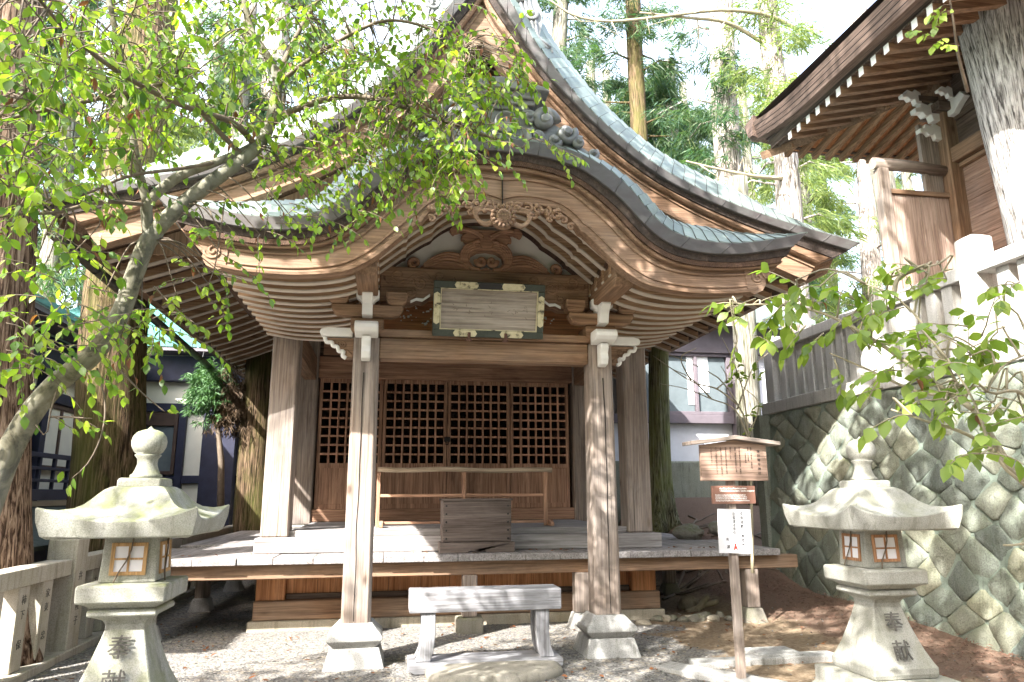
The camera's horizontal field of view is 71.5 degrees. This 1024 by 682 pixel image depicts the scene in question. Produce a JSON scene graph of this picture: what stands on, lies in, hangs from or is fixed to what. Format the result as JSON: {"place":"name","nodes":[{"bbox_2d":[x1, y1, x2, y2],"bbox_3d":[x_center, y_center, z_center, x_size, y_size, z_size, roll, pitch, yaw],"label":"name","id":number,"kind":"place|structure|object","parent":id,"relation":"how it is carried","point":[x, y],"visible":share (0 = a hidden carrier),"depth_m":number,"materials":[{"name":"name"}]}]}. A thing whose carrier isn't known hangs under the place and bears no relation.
{"place":"outdoors","nodes":[
{"label":"outdoors","id":0,"kind":"place"},
{"bbox_2d":[36,0,922,347],"label":"sky","id":1,"kind":"structure","parent":0,"point":[834,14],"materials":[{"name":"white"}]},
{"bbox_2d":[22,497,1023,681],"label":"ground","id":2,"kind":"structure","parent":0,"point":[236,607],"depth_m":7.55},
{"bbox_2d":[0,0,45,666],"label":"cedar tree","id":3,"kind":"object","parent":2,"relation":"on","point":[16,536],"visible":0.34,"depth_m":6.84,"materials":[{"name":"brown plant"}]},
{"bbox_2d":[36,1,98,309],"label":"cedar tree","id":4,"kind":"object","parent":2,"relation":"on","point":[38,239],"depth_m":24.24,"materials":[{"name":"green plant"}]},
{"bbox_2d":[36,0,123,307],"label":"cedar tree","id":5,"kind":"object","parent":2,"relation":"on","point":[48,288],"visible":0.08,"depth_m":19.88,"materials":[{"name":"green plant"}]},
{"bbox_2d":[0,525,232,681],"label":"stone fence","id":6,"kind":"object","parent":2,"relation":"on","point":[62,626],"visible":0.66,"depth_m":6.87,"materials":[{"name":"beige stone"}]},
{"bbox_2d":[37,8,203,352],"bbox_3d":[-15.397,-3.051,25.694,6.770,20.576,7.007,-8,-15,33],"label":"cedar tree","id":7,"kind":"object","parent":2,"relation":"on","point":[89,155],"visible":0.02,"depth_m":25.62,"materials":[{"name":"green plant"}]},
{"bbox_2d":[66,0,177,551],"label":"cedar tree","id":8,"kind":"object","parent":2,"relation":"on","point":[108,465],"visible":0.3,"depth_m":9.71,"materials":[{"name":"brown plant"}]},
{"bbox_2d":[35,426,229,681],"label":"stone lantern","id":9,"kind":"object","parent":2,"relation":"on","point":[141,516],"visible":1,"depth_m":4.51,"materials":[{"name":"stone"}]},
{"bbox_2d":[38,1,227,352],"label":"cedar tree","id":10,"kind":"object","parent":2,"relation":"on","point":[193,135],"visible":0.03,"depth_m":22.83,"materials":[{"name":"green plant"}]},
{"bbox_2d":[32,293,303,562],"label":"timbered building","id":11,"kind":"structure","parent":2,"relation":"on","point":[188,462],"depth_m":16.35,"materials":[{"name":"beige paint"}]},
{"bbox_2d":[42,404,73,467],"bbox_3d":[-8.659,1.846,13.562,0.070,1.220,1.500,2,-12,-9],"label":"window","id":12,"kind":"structure","parent":11,"relation":"in","point":[57,441],"depth_m":13.56,"materials":[{"name":"beige glass"}]},
{"bbox_2d":[146,413,178,474],"bbox_3d":[-8.469,2.394,16.615,1.200,1.430,0.110,2,-12,-9],"label":"window","id":13,"kind":"structure","parent":11,"relation":"in","point":[167,423],"depth_m":16.69,"materials":[{"name":"grey glass"}]},
{"bbox_2d":[149,23,261,352],"bbox_3d":[-12.784,-2.972,27.405,8.334,21.098,6.891,2,-12,-9],"label":"cedar tree","id":14,"kind":"object","parent":2,"relation":"on","point":[217,70],"visible":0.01,"depth_m":28.57,"materials":[{"name":"green plant"}]},
{"bbox_2d":[176,357,252,526],"bbox_3d":[-5.929,2.139,14.270,1.597,3.683,1.281,2,-12,-9],"label":"tree","id":15,"kind":"object","parent":2,"relation":"on","point":[210,389],"visible":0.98,"depth_m":14.29,"materials":[{"name":"green plant"}]},
{"bbox_2d":[147,0,321,349],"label":"cedar tree","id":16,"kind":"object","parent":2,"relation":"on","point":[245,79],"visible":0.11,"depth_m":22.88,"materials":[{"name":"green plant"}]},
{"bbox_2d":[199,38,298,141],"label":"cedar tree","id":17,"kind":"object","parent":2,"relation":"on","point":[260,55],"depth_m":33.56,"materials":[{"name":"green plant"}]},
{"bbox_2d":[232,351,271,532],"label":"cedar tree","id":18,"kind":"object","parent":2,"relation":"on","point":[249,481],"visible":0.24,"depth_m":14.40,"materials":[{"name":"brown plant"}]},
{"bbox_2d":[205,0,350,142],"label":"cedar tree","id":19,"kind":"object","parent":2,"relation":"on","point":[271,42],"visible":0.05,"depth_m":25.43,"materials":[{"name":"green plant"}]},
{"bbox_2d":[0,0,588,514],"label":"leaning tree","id":20,"kind":"object","parent":2,"relation":"on","point":[102,66],"visible":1,"depth_m":4.26,"materials":[{"name":"green plant"}]},
{"bbox_2d":[308,24,365,100],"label":"cedar tree","id":21,"kind":"object","parent":2,"relation":"on","point":[346,42],"visible":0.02,"depth_m":27.09,"materials":[{"name":"green plant"}]},
{"bbox_2d":[43,0,859,671],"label":"shrine hall","id":22,"kind":"structure","parent":2,"relation":"on","point":[631,248],"depth_m":8.25,"materials":[{"name":"brown wood"}]},
{"bbox_2d":[314,378,383,508],"bbox_3d":[-2.707,1.697,11.862,1.048,2.146,0.045,2,-12,-9],"label":"door","id":23,"kind":"structure","parent":22,"relation":"in","point":[328,482],"depth_m":11.76,"materials":[{"name":"brown wood"}]},
{"bbox_2d":[380,379,449,508],"bbox_3d":[-1.612,1.720,11.991,1.131,2.146,0.083,2,-12,-9],"label":"door","id":24,"kind":"structure","parent":22,"relation":"in","point":[414,482],"depth_m":11.94,"materials":[{"name":"brown wood"}]},
{"bbox_2d":[375,467,553,527],"bbox_3d":[-0.621,2.095,9.609,2.381,0.786,0.400,2,-12,-9],"label":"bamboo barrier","id":25,"kind":"object","parent":22,"relation":"on","point":[545,521],"visible":0.96,"depth_m":9.62,"materials":[{"name":"brown wood"}]},
{"bbox_2d":[438,498,514,552],"bbox_3d":[-0.451,2.253,8.733,0.896,0.625,0.500,2,-12,-9],"label":"offering box","id":26,"kind":"object","parent":22,"relation":"on","point":[474,524],"visible":0.98,"depth_m":8.52,"materials":[{"name":"brown wood"}]},
{"bbox_2d":[446,381,509,498],"bbox_3d":[-0.570,1.757,12.183,1.075,2.146,0.045,2,-12,-9],"label":"door","id":27,"kind":"structure","parent":22,"relation":"in","point":[476,483],"depth_m":12.16,"materials":[{"name":"brown wood"}]},
{"bbox_2d":[432,280,544,341],"bbox_3d":[-0.236,-0.297,7.324,1.150,0.598,0.221,2,-12,-9],"label":"name plaque","id":28,"kind":"object","parent":22,"relation":"attached to","point":[469,310],"visible":1,"depth_m":7.32,"materials":[{"name":"grey wood"}]},
{"bbox_2d":[510,382,569,507],"bbox_3d":[0.480,1.797,12.393,1.043,2.146,0.045,2,-12,-9],"label":"door","id":29,"kind":"structure","parent":22,"relation":"in","point":[558,481],"depth_m":12.33,"materials":[{"name":"brown wood"}]},
{"bbox_2d":[407,584,562,674],"bbox_3d":[-0.256,2.653,6.605,1.400,0.690,0.400,2,-12,-9],"label":"bench","id":30,"kind":"object","parent":2,"relation":"on","point":[538,601],"visible":0.98,"depth_m":6.51,"materials":[{"name":"grey stone"}]},
{"bbox_2d":[425,660,562,681],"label":"stepping stone","id":31,"kind":"object","parent":2,"relation":"on","point":[521,671],"visible":0.8,"depth_m":6.06,"materials":[{"name":"beige stone"}]},
{"bbox_2d":[55,546,946,681],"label":"fallen leaves","id":32,"kind":"object","parent":2,"relation":"on","point":[207,647],"visible":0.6,"depth_m":7.41,"materials":[{"name":"brown plant"}]},
{"bbox_2d":[537,0,624,104],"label":"cedar tree","id":33,"kind":"object","parent":2,"relation":"on","point":[561,27],"visible":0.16,"depth_m":27.50,"materials":[{"name":"green plant"}]},
{"bbox_2d":[578,60,648,116],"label":"cedar tree","id":34,"kind":"object","parent":2,"relation":"on","point":[614,84],"visible":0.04,"depth_m":31.67,"materials":[{"name":"green plant"}]},
{"bbox_2d":[602,69,651,111],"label":"cedar tree","id":35,"kind":"object","parent":2,"relation":"on","point":[606,77],"depth_m":35.56,"materials":[{"name":"green plant"}]},
{"bbox_2d":[635,619,651,624],"bbox_3d":[1.591,3.420,8.632,0.204,0.102,0.142,2,-12,-9],"label":"stone","id":36,"kind":"object","parent":2,"relation":"on","point":[643,622],"visible":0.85,"depth_m":8.59,"materials":[{"name":"beige stone"}]},
{"bbox_2d":[571,0,739,174],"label":"cedar tree","id":37,"kind":"object","parent":2,"relation":"on","point":[658,71],"visible":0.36,"depth_m":25.34,"materials":[{"name":"green plant"}]},
{"bbox_2d":[650,615,662,621],"bbox_3d":[1.824,3.472,8.873,0.166,0.100,0.158,10,-16,-39],"label":"stone","id":38,"kind":"object","parent":2,"relation":"on","point":[657,618],"visible":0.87,"depth_m":8.83,"materials":[{"name":"grey stone"}]},
{"bbox_2d":[648,347,680,532],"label":"cedar tree","id":39,"kind":"object","parent":2,"relation":"on","point":[665,517],"visible":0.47,"depth_m":13.38,"materials":[{"name":"brown plant"}]},
{"bbox_2d":[662,614,670,621],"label":"stone","id":40,"kind":"object","parent":2,"relation":"on","point":[666,618],"visible":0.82,"depth_m":8.79,"materials":[{"name":"grey stone"}]},
{"bbox_2d":[628,75,713,169],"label":"cedar tree","id":41,"kind":"object","parent":2,"relation":"on","point":[656,107],"depth_m":30.64,"materials":[{"name":"green plant"}]},
{"bbox_2d":[670,615,677,621],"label":"stone","id":42,"kind":"object","parent":2,"relation":"on","point":[674,618],"visible":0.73,"depth_m":8.79,"materials":[{"name":"grey stone"}]},
{"bbox_2d":[606,58,749,187],"bbox_3d":[6.119,-2.286,27.600,6.950,19.120,7.304,2,-12,-9],"label":"cedar tree","id":43,"kind":"object","parent":2,"relation":"on","point":[656,97],"visible":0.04,"depth_m":28.32,"materials":[{"name":"green plant"}]},
{"bbox_2d":[677,616,689,621],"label":"stone","id":44,"kind":"object","parent":2,"relation":"on","point":[683,619],"visible":0.99,"depth_m":8.74,"materials":[{"name":"grey stone"}]},
{"bbox_2d":[672,523,703,539],"bbox_3d":[2.671,2.923,10.817,0.510,0.292,0.379,2,-12,-9],"label":"rock","id":45,"kind":"object","parent":2,"relation":"on","point":[688,531],"visible":0.86,"depth_m":10.72,"materials":[{"name":"stone"}]},
{"bbox_2d":[678,595,698,609],"bbox_3d":[2.429,3.605,9.757,0.259,0.242,0.218,8,-15,-34],"label":"rock","id":46,"kind":"object","parent":2,"relation":"on","point":[686,601],"visible":0.78,"depth_m":9.71,"materials":[{"name":"stone"}]},
{"bbox_2d":[678,82,714,162],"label":"cedar tree","id":47,"kind":"object","parent":2,"relation":"on","point":[702,112],"visible":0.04,"depth_m":37.88,"materials":[{"name":"green plant"}]},
{"bbox_2d":[688,613,704,621],"bbox_3d":[2.278,3.435,8.790,0.189,0.131,0.135,7,-14,-30],"label":"stone","id":48,"kind":"object","parent":2,"relation":"on","point":[696,617],"visible":0.93,"depth_m":8.75,"materials":[{"name":"grey stone"}]},
{"bbox_2d":[684,599,718,611],"bbox_3d":[2.577,3.604,9.660,0.582,0.157,0.068,7,-14,-29],"label":"log","id":49,"kind":"object","parent":2,"relation":"on","point":[709,603],"visible":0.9,"depth_m":9.67,"materials":[{"name":"brown wood"}]},
{"bbox_2d":[695,594,709,611],"bbox_3d":[2.580,3.566,9.668,0.078,0.209,0.346,-11,-16,40],"label":"log","id":50,"kind":"object","parent":49,"relation":"on","point":[702,602],"visible":0.99,"depth_m":9.63,"materials":[{"name":"brown wood"}]},
{"bbox_2d":[698,611,711,617],"bbox_3d":[2.453,3.490,9.040,0.190,0.112,0.145,2,-12,-9],"label":"stone","id":51,"kind":"object","parent":2,"relation":"on","point":[705,614],"visible":0.5,"depth_m":9.01,"materials":[{"name":"grey stone"}]},
{"bbox_2d":[549,0,870,332],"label":"cedar tree","id":52,"kind":"object","parent":2,"relation":"on","point":[770,39],"visible":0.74,"depth_m":20.36,"materials":[{"name":"green plant"}]},
{"bbox_2d":[654,338,767,572],"bbox_3d":[2.530,1.356,8.758,1.500,2.863,0.261,2,-12,-9],"label":"bare shrub","id":53,"kind":"object","parent":2,"relation":"on","point":[730,385],"visible":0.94,"depth_m":8.94,"materials":[{"name":"brown plant"}]},
{"bbox_2d":[708,521,717,535],"bbox_3d":[3.493,3.127,11.867,0.471,0.256,0.357,11,-17,-43],"label":"rock","id":54,"kind":"object","parent":2,"relation":"on","point":[713,527],"visible":0.39,"depth_m":11.77,"materials":[{"name":"stone"}]},
{"bbox_2d":[707,614,719,621],"bbox_3d":[2.487,3.439,8.795,0.162,0.113,0.132,2,-12,-9],"label":"stone","id":55,"kind":"object","parent":2,"relation":"on","point":[713,618],"visible":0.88,"depth_m":8.76,"materials":[{"name":"beige stone"}]},
{"bbox_2d":[612,305,815,524],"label":"annex building","id":56,"kind":"structure","parent":2,"relation":"on","point":[694,416],"depth_m":16.94,"materials":[{"name":"paint"}]},
{"bbox_2d":[616,352,733,414],"bbox_3d":[3.868,1.014,16.943,2.850,1.483,0.150,2,-12,-9],"label":"window","id":57,"kind":"structure","parent":56,"relation":"in","point":[681,401],"depth_m":17.03,"materials":[{"name":"white glass"}]},
{"bbox_2d":[656,513,779,600],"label":"fallen twigs","id":58,"kind":"object","parent":2,"relation":"on","point":[692,582],"visible":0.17,"depth_m":11.27,"materials":[{"name":"brown wood"}]},
{"bbox_2d":[715,611,724,616],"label":"stone","id":59,"kind":"object","parent":2,"relation":"on","point":[719,613],"visible":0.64,"depth_m":9.10,"materials":[{"name":"grey stone"}]},
{"bbox_2d":[724,615,732,620],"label":"stone","id":60,"kind":"object","parent":2,"relation":"on","point":[728,617],"visible":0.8,"depth_m":8.82,"materials":[{"name":"grey stone"}]},
{"bbox_2d":[682,435,779,678],"bbox_3d":[1.957,1.860,6.142,0.840,2.068,0.200,2,-12,-9],"label":"sign post","id":61,"kind":"object","parent":2,"relation":"on","point":[729,460],"visible":1,"depth_m":6.22,"materials":[{"name":"brown wood"}]},
{"bbox_2d":[640,0,838,325],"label":"cedar tree","id":62,"kind":"object","parent":2,"relation":"on","point":[726,143],"visible":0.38,"depth_m":22.85,"materials":[{"name":"green plant"}]},
{"bbox_2d":[727,175,760,504],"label":"cedar tree","id":63,"kind":"object","parent":2,"relation":"on","point":[746,336],"visible":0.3,"depth_m":14.66,"materials":[{"name":"grey plant"}]},
{"bbox_2d":[656,646,832,681],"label":"kerb","id":64,"kind":"structure","parent":2,"relation":"on","point":[700,669],"depth_m":6.54,"materials":[{"name":"grey stone"}]},
{"bbox_2d":[739,121,779,324],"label":"cedar tree","id":65,"kind":"object","parent":2,"relation":"on","point":[756,173],"depth_m":40.24,"materials":[{"name":"green plant"}]},
{"bbox_2d":[709,83,834,328],"bbox_3d":[11.940,-2.363,33.783,6.413,21.820,6.834,2,-12,-9],"label":"cedar tree","id":66,"kind":"object","parent":2,"relation":"on","point":[748,161],"visible":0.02,"depth_m":35.02,"materials":[{"name":"green plant"}]},
{"bbox_2d":[748,111,854,328],"bbox_3d":[15.135,-2.439,38.638,7.042,23.983,6.329,-4,-13,17],"label":"cedar tree","id":67,"kind":"object","parent":2,"relation":"on","point":[759,160],"visible":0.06,"depth_m":39.28,"materials":[{"name":"green plant"}]},
{"bbox_2d":[738,67,879,325],"bbox_3d":[10.983,-2.068,27.377,5.274,18.559,5.910,2,-12,-9],"label":"cedar tree","id":68,"kind":"object","parent":2,"relation":"on","point":[826,196],"visible":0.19,"depth_m":27.08,"materials":[{"name":"green plant"}]},
{"bbox_2d":[761,156,859,325],"bbox_3d":[14.684,-2.427,34.804,6.502,22.352,6.173,7,-14,-31],"label":"cedar tree","id":69,"kind":"object","parent":2,"relation":"on","point":[856,258],"visible":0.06,"depth_m":34.29,"materials":[{"name":"green plant"}]},
{"bbox_2d":[808,155,860,312],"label":"cedar tree","id":70,"kind":"object","parent":2,"relation":"on","point":[852,267],"visible":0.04,"depth_m":41.56,"materials":[{"name":"green plant"}]},
{"bbox_2d":[661,525,1023,681],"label":"needle litter","id":71,"kind":"object","parent":2,"relation":"on","point":[950,639],"visible":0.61,"depth_m":8.08,"materials":[{"name":"brown plant"}]},
{"bbox_2d":[780,0,919,327],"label":"cedar tree","id":72,"kind":"object","parent":2,"relation":"on","point":[870,258],"visible":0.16,"depth_m":30.50,"materials":[{"name":"green plant"}]},
{"bbox_2d":[698,255,1023,545],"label":"sapling","id":73,"kind":"object","parent":2,"relation":"on","point":[986,439],"visible":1,"depth_m":2.86,"materials":[{"name":"green plant"}]},
{"bbox_2d":[782,436,962,681],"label":"stone lantern","id":74,"kind":"object","parent":2,"relation":"on","point":[867,513],"visible":0.99,"depth_m":5.39,"materials":[{"name":"stone"}]},
{"bbox_2d":[870,169,895,260],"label":"cedar tree","id":75,"kind":"object","parent":2,"relation":"on","point":[892,180],"visible":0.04,"depth_m":15.76,"materials":[{"name":"grey plant"}]},
{"bbox_2d":[752,339,1023,659],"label":"retaining wall","id":76,"kind":"structure","parent":2,"relation":"on","point":[972,590],"depth_m":8.14,"materials":[{"name":"stone"}]},
{"bbox_2d":[763,234,1023,402],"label":"granite fence","id":77,"kind":"object","parent":76,"relation":"on","point":[983,266],"visible":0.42,"depth_m":8.46,"materials":[{"name":"grey stone"}]},
{"bbox_2d":[854,172,921,302],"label":"cedar tree","id":78,"kind":"object","parent":2,"relation":"on","point":[905,180],"visible":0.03,"depth_m":36.22,"materials":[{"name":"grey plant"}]},
{"bbox_2d":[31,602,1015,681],"bbox_3d":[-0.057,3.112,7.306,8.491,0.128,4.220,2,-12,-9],"label":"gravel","id":79,"kind":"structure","parent":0,"point":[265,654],"depth_m":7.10,"materials":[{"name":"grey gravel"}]},
{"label":"terrace ground","id":80,"kind":"structure","parent":0,"visible":0},
{"bbox_2d":[745,0,1006,250],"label":"sanctuary","id":81,"kind":"structure","parent":80,"relation":"on","point":[870,82],"depth_m":9.96,"materials":[{"name":"brown wood"}]},
{"bbox_2d":[869,124,956,291],"bbox_3d":[5.580,-1.253,9.745,1.124,3.800,0.169,2,-12,-9],"label":"wing fence","id":82,"kind":"object","parent":80,"relation":"on","point":[916,227],"visible":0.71,"depth_m":9.82,"materials":[{"name":"brown wood"}]},
{"bbox_2d":[905,0,1023,245],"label":"cedar tree","id":83,"kind":"object","parent":80,"relation":"on","point":[991,42],"visible":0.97,"depth_m":8.31,"materials":[{"name":"grey plant"}]}
]}

